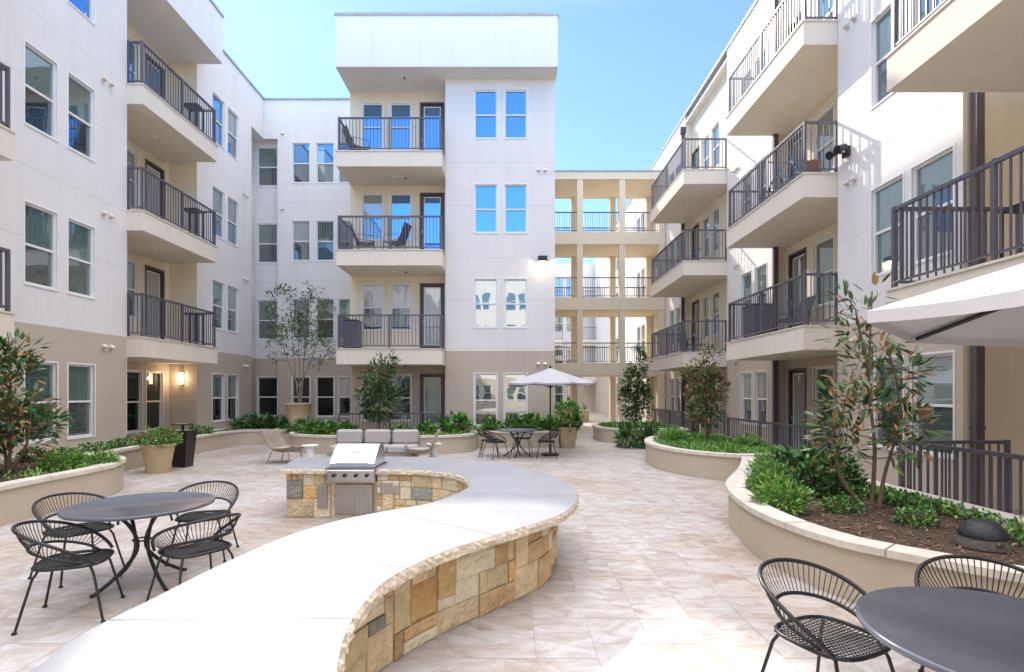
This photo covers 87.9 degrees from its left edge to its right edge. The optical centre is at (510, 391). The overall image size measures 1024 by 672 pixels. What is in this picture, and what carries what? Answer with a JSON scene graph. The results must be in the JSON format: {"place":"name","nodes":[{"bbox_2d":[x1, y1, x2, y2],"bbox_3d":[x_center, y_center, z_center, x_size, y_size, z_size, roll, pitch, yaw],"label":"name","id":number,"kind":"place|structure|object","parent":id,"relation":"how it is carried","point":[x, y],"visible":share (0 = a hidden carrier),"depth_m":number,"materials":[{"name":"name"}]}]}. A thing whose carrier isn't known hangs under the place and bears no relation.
{"place":"outdoors","nodes":[
{"label":"outdoors","id":0,"kind":"place"},
{"bbox_2d":[213,0,754,263],"label":"sky","id":1,"kind":"structure","parent":0,"point":[629,71],"materials":[{"name":"blue"}]},
{"bbox_2d":[0,424,1023,671],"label":"pavement","id":2,"kind":"structure","parent":0,"point":[722,602],"depth_m":4.85,"materials":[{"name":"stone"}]},
{"bbox_2d":[0,453,125,526],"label":"raised planter","id":3,"kind":"object","parent":2,"relation":"on","point":[19,497],"visible":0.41,"depth_m":7.86,"materials":[{"name":"paint"}]},
{"bbox_2d":[0,328,73,473],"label":"magnolia tree","id":4,"kind":"object","parent":3,"relation":"on","point":[23,416],"visible":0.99,"depth_m":8.40,"materials":[{"name":"green plant"}]},
{"bbox_2d":[34,445,91,472],"bbox_3d":[-7.377,1.168,8.769,0.737,0.590,0.759,0,0,17],"label":"shrub","id":5,"kind":"object","parent":3,"relation":"in","point":[73,457],"visible":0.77,"depth_m":8.71,"materials":[{"name":"green plant"}]},
{"bbox_2d":[11,520,124,635],"bbox_3d":[-3.457,1.371,4.137,0.635,0.747,0.650,0,0,-23],"label":"woven chair","id":6,"kind":"object","parent":2,"relation":"on","point":[64,559],"visible":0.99,"depth_m":4.07,"materials":[{"name":"black metal"}]},
{"bbox_2d":[28,492,124,587],"bbox_3d":[-4.161,1.371,5.091,0.635,0.747,0.650,0,0,25],"label":"woven chair","id":7,"kind":"object","parent":2,"relation":"on","point":[100,526],"visible":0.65,"depth_m":5.09,"materials":[{"name":"black metal"}]},
{"bbox_2d":[57,491,214,597],"bbox_3d":[-3.360,1.385,4.840,1.174,0.733,1.174,0,0,-12],"label":"round table","id":8,"kind":"object","parent":2,"relation":"on","point":[153,506],"visible":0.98,"depth_m":4.76,"materials":[{"name":"black metal"}]},
{"bbox_2d":[139,442,175,472],"bbox_3d":[-7.660,1.438,11.550,0.670,0.614,0.670,0,0,0],"label":"plant pot","id":9,"kind":"object","parent":2,"relation":"on","point":[158,461],"visible":0.82,"depth_m":11.34,"materials":[{"name":"beige ceramic"}]},
{"bbox_2d":[130,426,183,450],"bbox_3d":[-7.660,1.015,11.563,0.998,0.587,0.994,0,0,0],"label":"flowering plant","id":10,"kind":"object","parent":9,"relation":"in","point":[171,434],"visible":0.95,"depth_m":11.44,"materials":[{"name":"green plant"}]},
{"bbox_2d":[171,423,197,467],"bbox_3d":[-7.620,1.245,12.350,0.450,1.000,0.450,0,0,0],"label":"waste bin","id":11,"kind":"object","parent":2,"relation":"on","point":[183,454],"visible":0.94,"depth_m":12.20,"materials":[{"name":"black metal"}]},
{"bbox_2d":[144,513,240,602],"bbox_3d":[-2.603,1.371,4.433,0.635,0.747,0.650,0,0,34],"label":"woven chair","id":12,"kind":"object","parent":2,"relation":"on","point":[203,546],"visible":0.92,"depth_m":4.34,"materials":[{"name":"black metal"}]},
{"bbox_2d":[66,424,324,471],"bbox_3d":[-8.374,1.494,15.800,2.826,0.502,10.278,0,0,0],"label":"raised planter","id":13,"kind":"object","parent":2,"relation":"on","point":[206,442],"visible":0.34,"depth_m":15.99,"materials":[{"name":"paint"}]},
{"bbox_2d":[285,403,312,426],"bbox_3d":[-7.200,0.860,18.100,0.920,0.950,0.920,0,0,0],"label":"plant pot","id":14,"kind":"object","parent":13,"relation":"on","point":[298,410],"visible":0.66,"depth_m":17.77,"materials":[{"name":"beige ceramic"}]},
{"bbox_2d":[260,281,337,402],"bbox_3d":[-7.223,-1.654,18.088,2.676,4.225,1.682,0,0,0],"label":"potted tree","id":15,"kind":"object","parent":14,"relation":"in","point":[292,327],"visible":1,"depth_m":18.05,"materials":[{"name":"green plant"}]},
{"bbox_2d":[165,480,238,565],"bbox_3d":[-3.259,1.371,5.671,0.650,0.747,0.635,0,0,-14],"label":"woven chair","id":16,"kind":"object","parent":2,"relation":"on","point":[192,516],"visible":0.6,"depth_m":5.77,"materials":[{"name":"black metal"}]},
{"bbox_2d":[260,428,306,463],"bbox_3d":[-5.587,1.336,13.107,0.840,0.827,0.696,0,0,10],"label":"lounge chair","id":17,"kind":"object","parent":2,"relation":"on","point":[274,440],"visible":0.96,"depth_m":13.07,"materials":[{"name":"beige fabric"}]},
{"bbox_2d":[30,456,578,671],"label":"grill counter","id":18,"kind":"object","parent":2,"relation":"on","point":[411,554],"visible":0.98,"depth_m":3.49,"materials":[{"name":"stone"}]},
{"bbox_2d":[335,484,372,514],"bbox_3d":[-2.165,1.495,7.352,0.530,0.420,0.035,0,0,0],"label":"cupboard door","id":19,"kind":"structure","parent":18,"relation":"in","point":[350,499],"depth_m":7.35,"materials":[{"name":"silver metal"}]},
{"bbox_2d":[325,443,387,481],"bbox_3d":[-2.165,0.994,7.537,0.690,0.498,0.765,0,0,0],"label":"gas grill","id":20,"kind":"object","parent":18,"relation":"in","point":[356,462],"visible":1,"depth_m":7.30,"materials":[{"name":"silver metal"}]},
{"bbox_2d":[327,429,419,456],"bbox_3d":[-3.415,1.355,13.370,2.170,0.780,0.780,0,0,0],"label":"outdoor sofa","id":21,"kind":"object","parent":2,"relation":"on","point":[395,442],"visible":0.53,"depth_m":13.46,"materials":[{"name":"grey fabric"}]},
{"bbox_2d":[289,430,477,454],"bbox_3d":[-3.962,1.484,15.999,5.966,0.522,2.680,0,0,0],"label":"raised planter","id":22,"kind":"object","parent":2,"relation":"on","point":[460,443],"visible":0.49,"depth_m":14.93,"materials":[{"name":"paint"}]},
{"bbox_2d":[352,349,403,428],"bbox_3d":[-3.913,0.020,15.697,1.514,2.613,1.362,0,0,37],"label":"magnolia tree","id":23,"kind":"object","parent":22,"relation":"on","point":[383,391],"visible":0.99,"depth_m":15.55,"materials":[{"name":"green plant"}]},
{"bbox_2d":[437,410,477,434],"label":"leafy plant","id":24,"kind":"object","parent":22,"relation":"in","point":[460,419],"visible":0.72,"depth_m":15.91,"materials":[{"name":"green plant"}]},
{"bbox_2d":[334,12,558,430],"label":"apartment tower","id":25,"kind":"structure","parent":2,"relation":"on","point":[451,118],"depth_m":17.40,"materials":[{"name":"white paint"}]},
{"bbox_2d":[361,283,383,330],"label":"window","id":26,"kind":"structure","parent":25,"relation":"in","point":[372,294],"depth_m":18.27,"materials":[{"name":"white glass"}]},
{"bbox_2d":[361,193,383,240],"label":"window","id":27,"kind":"structure","parent":25,"relation":"in","point":[372,204],"depth_m":18.27,"materials":[{"name":"white glass"}]},
{"bbox_2d":[361,102,383,149],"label":"window","id":28,"kind":"structure","parent":25,"relation":"in","point":[367,110],"depth_m":18.27,"materials":[{"name":"blue glass"}]},
{"bbox_2d":[389,373,411,421],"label":"window","id":29,"kind":"structure","parent":25,"relation":"in","point":[405,384],"depth_m":18.27,"materials":[{"name":"grey glass"}]},
{"bbox_2d":[389,283,411,330],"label":"window","id":30,"kind":"structure","parent":25,"relation":"in","point":[400,294],"depth_m":18.27,"materials":[{"name":"grey glass"}]},
{"bbox_2d":[389,193,411,240],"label":"window","id":31,"kind":"structure","parent":25,"relation":"in","point":[400,204],"depth_m":18.27,"materials":[{"name":"blue glass"}]},
{"bbox_2d":[389,102,411,149],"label":"window","id":32,"kind":"structure","parent":25,"relation":"in","point":[395,110],"depth_m":18.27,"materials":[{"name":"blue glass"}]},
{"bbox_2d":[420,374,443,429],"bbox_3d":[-2.680,0.555,18.245,0.840,2.340,0.130,0,0,0],"label":"door","id":33,"kind":"structure","parent":25,"relation":"in","point":[431,385],"depth_m":18.25,"materials":[{"name":"grey glass"}]},
{"bbox_2d":[420,283,443,347],"bbox_3d":[-2.680,-2.545,18.245,0.840,2.340,0.130,0,0,0],"label":"door","id":34,"kind":"structure","parent":25,"relation":"in","point":[431,294],"depth_m":18.25,"materials":[{"name":"grey glass"}]},
{"bbox_2d":[420,193,443,248],"bbox_3d":[-2.680,-5.645,18.245,0.840,2.340,0.130,0,0,0],"label":"door","id":35,"kind":"structure","parent":25,"relation":"in","point":[431,204],"depth_m":18.25,"materials":[{"name":"glass"}]},
{"bbox_2d":[420,102,443,149],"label":"door","id":36,"kind":"structure","parent":25,"relation":"in","point":[427,109],"depth_m":18.25,"materials":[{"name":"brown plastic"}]},
{"bbox_2d":[473,373,497,426],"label":"window","id":37,"kind":"structure","parent":25,"relation":"in","point":[485,385],"depth_m":17.47,"materials":[{"name":"grey glass"}]},
{"bbox_2d":[473,278,497,327],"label":"window","id":38,"kind":"structure","parent":25,"relation":"in","point":[485,290],"depth_m":17.47,"materials":[{"name":"glass"}]},
{"bbox_2d":[473,183,497,233],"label":"window","id":39,"kind":"structure","parent":25,"relation":"in","point":[485,197],"depth_m":17.47,"materials":[{"name":"blue glass"}]},
{"bbox_2d":[473,89,497,138],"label":"window","id":40,"kind":"structure","parent":25,"relation":"in","point":[485,101],"depth_m":17.47,"materials":[{"name":"blue glass"}]},
{"bbox_2d":[503,373,527,426],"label":"window","id":41,"kind":"structure","parent":25,"relation":"in","point":[515,397],"depth_m":17.47,"materials":[{"name":"beige glass"}]},
{"bbox_2d":[503,278,527,327],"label":"window","id":42,"kind":"structure","parent":25,"relation":"in","point":[515,290],"depth_m":17.47,"materials":[{"name":"glass"}]},
{"bbox_2d":[503,183,527,233],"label":"window","id":43,"kind":"structure","parent":25,"relation":"in","point":[515,197],"depth_m":17.47,"materials":[{"name":"blue glass"}]},
{"bbox_2d":[503,89,527,138],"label":"window","id":44,"kind":"structure","parent":25,"relation":"in","point":[515,101],"depth_m":17.47,"materials":[{"name":"blue glass"}]},
{"bbox_2d":[478,429,559,447],"bbox_3d":[0.250,1.479,16.890,2.578,0.532,1.058,0,0,0],"label":"raised planter","id":45,"kind":"object","parent":2,"relation":"on","point":[536,436],"visible":0.41,"depth_m":16.40,"materials":[{"name":"paint"}]},
{"bbox_2d":[508,365,594,455],"bbox_3d":[1.100,0.500,14.600,2.310,2.490,2.310,0,0,0],"label":"patio umbrella","id":46,"kind":"object","parent":2,"relation":"on","point":[550,377],"visible":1,"depth_m":14.04,"materials":[{"name":"fabric"}]},
{"bbox_2d":[557,427,577,447],"bbox_3d":[1.780,1.422,16.600,0.706,0.647,0.706,0,0,0],"label":"plant pot","id":47,"kind":"object","parent":2,"relation":"on","point":[566,440],"visible":0.87,"depth_m":16.36,"materials":[{"name":"beige ceramic"}]},
{"bbox_2d":[549,398,584,434],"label":"potted shrub","id":48,"kind":"object","parent":47,"relation":"in","point":[576,415],"visible":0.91,"depth_m":16.41,"materials":[{"name":"green plant"}]},
{"bbox_2d":[555,170,665,428],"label":"covered walkway","id":49,"kind":"structure","parent":2,"relation":"on","point":[576,244],"depth_m":25.18,"materials":[{"name":"paint"}]},
{"bbox_2d":[611,416,663,447],"bbox_3d":[4.029,1.481,16.720,1.718,1.428,1.582,0,0,29],"label":"leafy plant","id":50,"kind":"object","parent":2,"relation":"on","point":[625,431],"visible":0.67,"depth_m":16.51,"materials":[{"name":"green plant"}]},
{"bbox_2d":[592,423,688,443],"bbox_3d":[4.537,1.494,19.592,3.005,0.502,3.698,0,0,0],"label":"raised planter","id":51,"kind":"object","parent":2,"relation":"on","point":[602,434],"visible":0.28,"depth_m":18.26,"materials":[{"name":"paint"}]},
{"bbox_2d":[617,344,655,424],"bbox_3d":[4.490,-0.224,18.982,1.424,3.139,1.465,0,0,0],"label":"magnolia tree","id":52,"kind":"object","parent":51,"relation":"on","point":[625,391],"visible":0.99,"depth_m":18.84,"materials":[{"name":"green plant"}]},
{"bbox_2d":[644,434,779,480],"bbox_3d":[4.599,1.479,12.773,2.673,0.532,5.135,0,0,0],"label":"raised planter","id":53,"kind":"object","parent":2,"relation":"on","point":[721,466],"visible":0.31,"depth_m":10.87,"materials":[{"name":"paint"}]},
{"bbox_2d":[677,341,733,441],"bbox_3d":[4.716,0.051,12.876,1.277,2.564,1.185,0,0,-41],"label":"magnolia tree","id":54,"kind":"object","parent":53,"relation":"on","point":[705,377],"visible":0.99,"depth_m":12.79,"materials":[{"name":"green plant"}]},
{"bbox_2d":[651,431,793,452],"bbox_3d":[4.601,1.197,12.763,2.386,0.256,4.796,0,0,0],"label":"ground cover","id":55,"kind":"object","parent":53,"relation":"in","point":[715,442],"visible":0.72,"depth_m":11.65,"materials":[{"name":"green plant"}]},
{"bbox_2d":[727,417,835,456],"bbox_3d":[6.298,1.212,12.725,0.683,1.054,3.793,0,0,0],"label":"patio fence","id":56,"kind":"object","parent":2,"relation":"on","point":[801,433],"visible":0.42,"depth_m":12.16,"materials":[{"name":"metal"}]},
{"bbox_2d":[757,558,894,671],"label":"woven chair","id":57,"kind":"object","parent":2,"relation":"on","point":[818,645],"visible":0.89,"depth_m":2.90,"materials":[{"name":"black metal"}]},
{"bbox_2d":[726,452,1023,602],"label":"raised planter","id":58,"kind":"object","parent":2,"relation":"on","point":[872,549],"visible":0.45,"depth_m":4.83,"materials":[{"name":"paint"}]},
{"bbox_2d":[743,466,806,498],"bbox_3d":[3.356,1.209,6.720,0.714,0.545,0.694,0,0,-30],"label":"shrub","id":59,"kind":"object","parent":58,"relation":"on","point":[762,478],"visible":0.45,"depth_m":6.70,"materials":[{"name":"green plant"}]},
{"bbox_2d":[747,476,816,515],"bbox_3d":[3.032,1.211,5.936,0.732,0.537,0.711,0,0,45],"label":"shrub","id":60,"kind":"object","parent":58,"relation":"on","point":[772,491],"visible":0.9,"depth_m":5.87,"materials":[{"name":"green plant"}]},
{"bbox_2d":[779,458,851,496],"bbox_3d":[3.959,1.188,6.932,0.852,0.630,0.830,0,0,0],"label":"shrub","id":61,"kind":"object","parent":58,"relation":"on","point":[827,480],"visible":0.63,"depth_m":6.79,"materials":[{"name":"green plant"}]},
{"bbox_2d":[802,452,869,491],"bbox_3d":[4.470,1.174,7.304,0.874,0.690,0.896,0,0,16],"label":"shrub","id":62,"kind":"object","parent":58,"relation":"on","point":[849,469],"visible":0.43,"depth_m":7.17,"materials":[{"name":"green plant"}]},
{"bbox_2d":[818,492,865,514],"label":"shrub","id":63,"kind":"object","parent":58,"relation":"on","point":[830,502],"visible":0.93,"depth_m":5.88,"materials":[{"name":"green plant"}]},
{"bbox_2d":[801,271,948,507],"bbox_3d":[4.220,0.012,6.091,1.660,2.700,1.303,0,0,0],"label":"magnolia tree","id":64,"kind":"object","parent":58,"relation":"on","point":[869,365],"visible":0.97,"depth_m":6.09,"materials":[{"name":"green plant"}]},
{"bbox_2d":[753,452,1023,544],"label":"ground cover","id":65,"kind":"object","parent":58,"relation":"in","point":[912,498],"visible":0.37,"depth_m":5.89,"materials":[{"name":"green plant"}]},
{"bbox_2d":[888,506,942,528],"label":"shrub","id":66,"kind":"object","parent":58,"relation":"on","point":[920,519],"visible":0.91,"depth_m":5.29,"materials":[{"name":"green plant"}]},
{"bbox_2d":[954,518,1012,553],"bbox_3d":[4.050,1.220,4.550,0.380,0.230,0.380,0,0,-10],"label":"garden speaker","id":67,"kind":"object","parent":58,"relation":"on","point":[984,535],"visible":1,"depth_m":4.44},
{"bbox_2d":[855,586,1023,671],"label":"round table","id":68,"kind":"object","parent":2,"relation":"on","point":[940,629],"visible":1,"depth_m":2.31,"materials":[{"name":"black metal"}]},
{"bbox_2d":[867,263,1023,346],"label":"patio umbrella","id":69,"kind":"object","parent":2,"relation":"on","point":[986,310],"visible":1,"depth_m":1.92,"materials":[{"name":"fabric"}]},
{"bbox_2d":[898,440,1023,515],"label":"patio fence","id":70,"kind":"object","parent":2,"relation":"on","point":[1008,455],"visible":0.56,"depth_m":6.62,"materials":[{"name":"metal"}]},
{"bbox_2d":[914,554,1023,671],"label":"woven chair","id":71,"kind":"object","parent":2,"relation":"on","point":[920,567],"visible":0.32,"depth_m":3.20,"materials":[{"name":"black metal"}]},
{"bbox_2d":[555,264,595,411],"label":"apartment building","id":72,"kind":"structure","parent":0,"point":[563,334],"depth_m":46.50,"materials":[{"name":"white concrete"}]},
{"bbox_2d":[560,412,630,423],"bbox_3d":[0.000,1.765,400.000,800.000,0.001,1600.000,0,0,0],"label":"ground","id":73,"kind":"structure","parent":0,"point":[595,417],"depth_m":34.90,"materials":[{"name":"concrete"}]},
{"bbox_2d":[0,0,349,457],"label":"apartment building","id":74,"kind":"structure","parent":73,"relation":"on","point":[115,161],"depth_m":14.98,"materials":[{"name":"white paint"}]},
{"bbox_2d":[23,360,58,444],"bbox_3d":[-9.446,0.200,10.640,0.128,1.646,0.796,0,0,0],"label":"window","id":75,"kind":"structure","parent":74,"relation":"in","point":[50,365],"depth_m":10.77,"materials":[{"name":"glass"}]},
{"bbox_2d":[23,199,58,291],"bbox_3d":[-9.446,-2.900,10.640,0.128,1.646,0.796,0,0,0],"label":"window","id":76,"kind":"structure","parent":74,"relation":"in","point":[38,223],"depth_m":10.68,"materials":[{"name":"white glass"}]},
{"bbox_2d":[23,38,58,142],"bbox_3d":[-9.446,-6.000,10.640,0.128,1.646,0.796,0,0,0],"label":"window","id":77,"kind":"structure","parent":74,"relation":"in","point":[38,71],"depth_m":10.68,"materials":[{"name":"white glass"}]},
{"bbox_2d":[67,362,95,439],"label":"window","id":78,"kind":"structure","parent":74,"relation":"in","point":[79,375],"depth_m":11.72,"materials":[{"name":"grey glass"}]},
{"bbox_2d":[67,216,95,299],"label":"window","id":79,"kind":"structure","parent":74,"relation":"in","point":[79,236],"depth_m":11.70,"materials":[{"name":"clear glass"}]},
{"bbox_2d":[67,70,95,162],"bbox_3d":[-9.446,-6.000,11.640,0.128,1.646,0.776,0,0,0],"label":"window","id":80,"kind":"structure","parent":74,"relation":"in","point":[79,97],"depth_m":11.70,"materials":[{"name":"glass"}]},
{"bbox_2d":[127,369,142,433],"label":"window","id":81,"kind":"structure","parent":74,"relation":"in","point":[133,376],"depth_m":15.17,"materials":[{"name":"black glass"}]},
{"bbox_2d":[145,264,164,338],"bbox_3d":[-10.715,-2.545,15.930,0.130,2.340,0.860,0,0,0],"label":"door","id":82,"kind":"structure","parent":74,"relation":"in","point":[154,277],"depth_m":16.04,"materials":[{"name":"glass"}]},
{"bbox_2d":[145,158,164,219],"bbox_3d":[-10.715,-5.645,15.930,0.130,2.340,0.860,0,0,0],"label":"door","id":83,"kind":"structure","parent":74,"relation":"in","point":[149,166],"depth_m":16.04,"materials":[{"name":"brown plastic"}]},
{"bbox_2d":[146,370,163,430],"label":"window","id":84,"kind":"structure","parent":74,"relation":"in","point":[153,379],"depth_m":16.02,"materials":[{"name":"glass"}]},
{"bbox_2d":[212,373,224,422],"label":"window","id":85,"kind":"structure","parent":74,"relation":"in","point":[217,378],"depth_m":17.92,"materials":[{"name":"grey glass"}]},
{"bbox_2d":[227,284,238,333],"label":"window","id":86,"kind":"structure","parent":74,"relation":"in","point":[232,293],"depth_m":18.89,"materials":[{"name":"grey glass"}]},
{"bbox_2d":[227,195,238,247],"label":"window","id":87,"kind":"structure","parent":74,"relation":"in","point":[232,206],"depth_m":18.89,"materials":[{"name":"glass"}]},
{"bbox_2d":[227,105,238,161],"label":"window","id":88,"kind":"structure","parent":74,"relation":"in","point":[232,120],"depth_m":18.89,"materials":[{"name":"glass"}]},
{"bbox_2d":[257,376,277,416],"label":"window","id":89,"kind":"structure","parent":74,"relation":"in","point":[267,385],"depth_m":21.52,"materials":[{"name":"black glass"}]},
{"bbox_2d":[257,299,277,339],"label":"window","id":90,"kind":"structure","parent":74,"relation":"in","point":[262,324],"depth_m":21.52,"materials":[{"name":"glass"}]},
{"bbox_2d":[257,223,277,263],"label":"window","id":91,"kind":"structure","parent":74,"relation":"in","point":[267,232],"depth_m":21.52,"materials":[{"name":"clear glass"}]},
{"bbox_2d":[257,146,277,186],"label":"window","id":92,"kind":"structure","parent":74,"relation":"in","point":[267,155],"depth_m":21.52,"materials":[{"name":"glass"}]},
{"bbox_2d":[291,220,310,260],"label":"window","id":93,"kind":"structure","parent":74,"relation":"in","point":[300,229],"depth_m":21.17,"materials":[{"name":"glass"}]},
{"bbox_2d":[291,142,310,182],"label":"window","id":94,"kind":"structure","parent":74,"relation":"in","point":[300,151],"depth_m":21.17,"materials":[{"name":"glass"}]},
{"bbox_2d":[315,376,334,416],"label":"window","id":95,"kind":"structure","parent":74,"relation":"in","point":[324,385],"depth_m":21.17,"materials":[{"name":"black glass"}]},
{"bbox_2d":[315,220,334,260],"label":"window","id":96,"kind":"structure","parent":74,"relation":"in","point":[324,229],"depth_m":21.17,"materials":[{"name":"glass"}]},
{"bbox_2d":[315,142,334,182],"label":"window","id":97,"kind":"structure","parent":74,"relation":"in","point":[324,151],"depth_m":21.17,"materials":[{"name":"glass"}]},
{"bbox_2d":[595,0,1023,509],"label":"apartment building","id":98,"kind":"structure","parent":73,"relation":"on","point":[917,106],"depth_m":10.72,"materials":[{"name":"white paint"}]},
{"bbox_2d":[740,371,751,424],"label":"window","id":99,"kind":"structure","parent":98,"relation":"in","point":[746,376],"depth_m":16.68,"materials":[{"name":"grey glass"}]},
{"bbox_2d":[754,370,766,426],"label":"window","id":100,"kind":"structure","parent":98,"relation":"in","point":[761,375],"depth_m":15.71,"materials":[{"name":"glass"}]},
{"bbox_2d":[788,368,805,449],"bbox_3d":[7.645,0.555,14.050,0.130,2.340,0.860,0,0,0],"label":"door","id":101,"kind":"structure","parent":98,"relation":"in","point":[796,377],"depth_m":14.19,"materials":[{"name":"grey glass"}]},
{"bbox_2d":[788,247,805,327],"bbox_3d":[7.645,-2.545,14.050,0.130,2.340,0.860,0,0,0],"label":"door","id":102,"kind":"structure","parent":98,"relation":"in","point":[796,260],"depth_m":14.24,"materials":[{"name":"clear glass"}]},
{"bbox_2d":[813,365,834,433],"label":"window","id":103,"kind":"structure","parent":98,"relation":"in","point":[819,370],"depth_m":12.98,"materials":[{"name":"grey glass"}]},
{"bbox_2d":[813,233,834,308],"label":"window","id":104,"kind":"structure","parent":98,"relation":"in","point":[825,249],"depth_m":12.96,"materials":[{"name":"clear glass"}]},
{"bbox_2d":[813,101,834,171],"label":"window","id":105,"kind":"structure","parent":98,"relation":"in","point":[829,115],"depth_m":12.94,"materials":[{"name":"glass"}]},
{"bbox_2d":[870,355,904,450],"bbox_3d":[6.696,0.200,9.375,0.128,1.646,0.846,0,0,0],"label":"window","id":106,"kind":"structure","parent":98,"relation":"in","point":[885,371],"depth_m":9.45,"materials":[{"name":"white plastic"}]},
{"bbox_2d":[870,171,904,278],"bbox_3d":[6.696,-2.900,9.375,0.128,1.646,0.846,0,0,0],"label":"window","id":107,"kind":"structure","parent":98,"relation":"in","point":[891,194],"depth_m":9.53,"materials":[{"name":"glass"}]},
{"bbox_2d":[870,0,904,110],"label":"window","id":108,"kind":"structure","parent":98,"relation":"in","point":[882,25],"depth_m":9.61,"materials":[{"name":"glass"}]},
{"bbox_2d":[910,350,954,459],"bbox_3d":[6.696,0.200,8.375,0.128,1.646,0.886,0,0,0],"label":"window","id":109,"kind":"structure","parent":98,"relation":"in","point":[942,391],"depth_m":8.31,"materials":[{"name":"white glass"}]},
{"bbox_2d":[910,143,954,264],"bbox_3d":[6.696,-2.900,8.375,0.128,1.646,0.886,0,0,0],"label":"window","id":110,"kind":"structure","parent":98,"relation":"in","point":[940,169],"depth_m":8.45,"materials":[{"name":"white glass"}]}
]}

